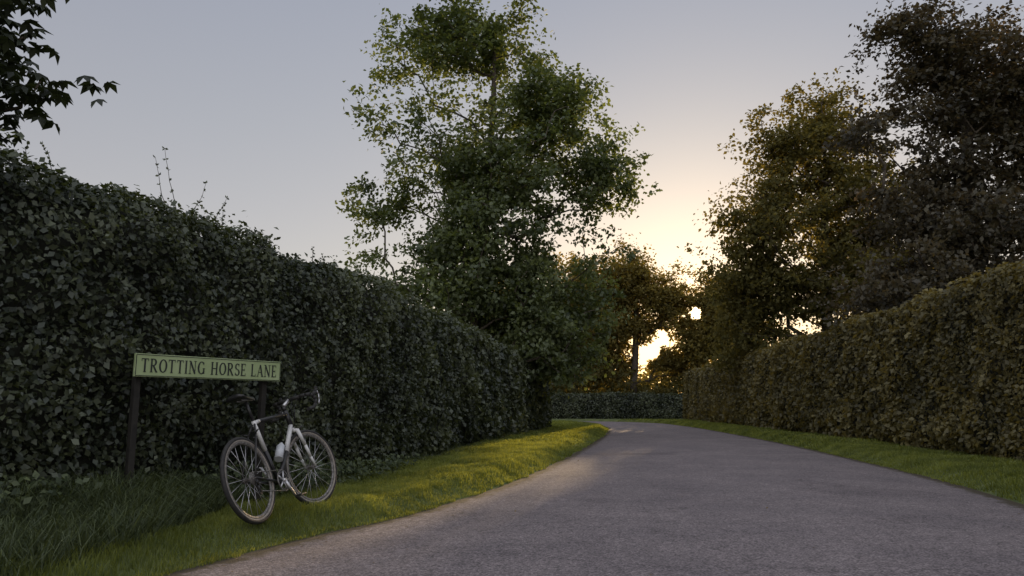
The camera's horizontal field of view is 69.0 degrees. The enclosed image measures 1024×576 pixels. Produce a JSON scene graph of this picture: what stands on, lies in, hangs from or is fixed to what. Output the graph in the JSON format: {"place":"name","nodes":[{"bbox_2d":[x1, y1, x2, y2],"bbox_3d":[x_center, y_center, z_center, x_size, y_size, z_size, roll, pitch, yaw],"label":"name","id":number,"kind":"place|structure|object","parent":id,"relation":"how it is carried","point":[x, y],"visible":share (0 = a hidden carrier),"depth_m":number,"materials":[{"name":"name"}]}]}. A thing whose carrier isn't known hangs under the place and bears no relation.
{"place":"outdoors","nodes":[
{"label":"outdoors","id":0,"kind":"place"},
{"bbox_2d":[0,427,547,575],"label":"long grass","id":1,"kind":"structure","parent":0,"point":[129,512],"depth_m":4.97,"materials":[{"name":"green plant"}]},
{"bbox_2d":[0,0,1023,388],"label":"sky","id":2,"kind":"structure","parent":0,"point":[243,97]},
{"bbox_2d":[0,418,1023,575],"bbox_3d":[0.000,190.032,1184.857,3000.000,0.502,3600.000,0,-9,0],"label":"ground","id":3,"kind":"structure","parent":0,"point":[375,519],"depth_m":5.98,"materials":[{"name":"green plant"}]},
{"bbox_2d":[0,0,119,146],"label":"horse chestnut tree","id":4,"kind":"object","parent":3,"relation":"on","point":[16,92],"visible":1,"depth_m":8.39,"materials":[{"name":"green plant"}]},
{"bbox_2d":[124,353,280,504],"bbox_3d":[-2.554,1.286,6.214,0.114,1.400,1.380,-6,-11,33],"label":"street name sign","id":5,"kind":"object","parent":3,"relation":"on","point":[174,366],"visible":0.88,"depth_m":6.12,"materials":[{"name":"metal"}]},
{"bbox_2d":[0,453,423,533],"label":"hedge foot weeds","id":6,"kind":"object","parent":3,"relation":"on","point":[357,468],"visible":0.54,"depth_m":7.27,"materials":[{"name":"green plant"}]},
{"bbox_2d":[0,128,554,517],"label":"hedge","id":7,"kind":"object","parent":3,"relation":"on","point":[99,287],"visible":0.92,"depth_m":6.79,"materials":[{"name":"green plant"}]},
{"bbox_2d":[22,141,465,322],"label":"hedge shoots","id":8,"kind":"object","parent":7,"relation":"attached to","point":[156,163],"visible":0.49,"depth_m":7.27,"materials":[{"name":"green plant"}]},
{"bbox_2d":[220,386,336,524],"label":"bicycle","id":9,"kind":"object","parent":3,"relation":"on","point":[282,452],"visible":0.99,"depth_m":6.08,"materials":[{"name":"white metal"}]},
{"bbox_2d":[335,0,662,402],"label":"ash tree","id":10,"kind":"object","parent":3,"relation":"on","point":[464,235],"visible":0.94,"depth_m":26.23,"materials":[{"name":"green plant"}]},
{"bbox_2d":[548,250,634,392],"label":"oak tree","id":11,"kind":"object","parent":3,"relation":"on","point":[569,262],"visible":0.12,"depth_m":60.10,"materials":[{"name":"green plant"}]},
{"bbox_2d":[550,390,683,418],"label":"hedge","id":12,"kind":"object","parent":3,"relation":"on","point":[614,405],"visible":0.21,"depth_m":55.81,"materials":[{"name":"green plant"}]},
{"bbox_2d":[550,361,684,396],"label":"undergrowth shrubs","id":13,"kind":"object","parent":3,"relation":"on","point":[625,386],"visible":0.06,"depth_m":59.40,"materials":[{"name":"green plant"}]},
{"bbox_2d":[580,232,696,392],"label":"field maple tree","id":14,"kind":"object","parent":3,"relation":"on","point":[667,303],"visible":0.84,"depth_m":60.17,"materials":[{"name":"green plant"}]},
{"bbox_2d":[578,360,710,393],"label":"distant woodland","id":15,"kind":"object","parent":3,"relation":"on","point":[645,375],"depth_m":78.00,"materials":[{"name":"green plant"}]},
{"bbox_2d":[659,264,792,370],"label":"field maple tree","id":16,"kind":"object","parent":3,"relation":"on","point":[698,347],"visible":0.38,"depth_m":58.35,"materials":[{"name":"green plant"}]},
{"bbox_2d":[677,68,989,376],"bbox_3d":[15.409,-2.177,34.817,14.575,17.877,8.678,2,-9,-10],"label":"sycamore tree","id":17,"kind":"object","parent":3,"relation":"on","point":[756,274],"visible":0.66,"depth_m":33.98,"materials":[{"name":"green plant"}]},
{"bbox_2d":[681,260,1023,461],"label":"hedge","id":18,"kind":"object","parent":3,"relation":"on","point":[941,369],"visible":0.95,"depth_m":16.31,"materials":[{"name":"green plant"}]},
{"bbox_2d":[803,0,1023,326],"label":"copper beech tree","id":19,"kind":"object","parent":3,"relation":"on","point":[966,237],"visible":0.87,"depth_m":21.70,"materials":[{"name":"brown plant"}]},
{"bbox_2d":[163,421,1023,575],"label":"road","id":20,"kind":"structure","parent":0,"point":[691,501],"depth_m":6.21,"materials":[{"name":"grey asphalt"}]}
]}

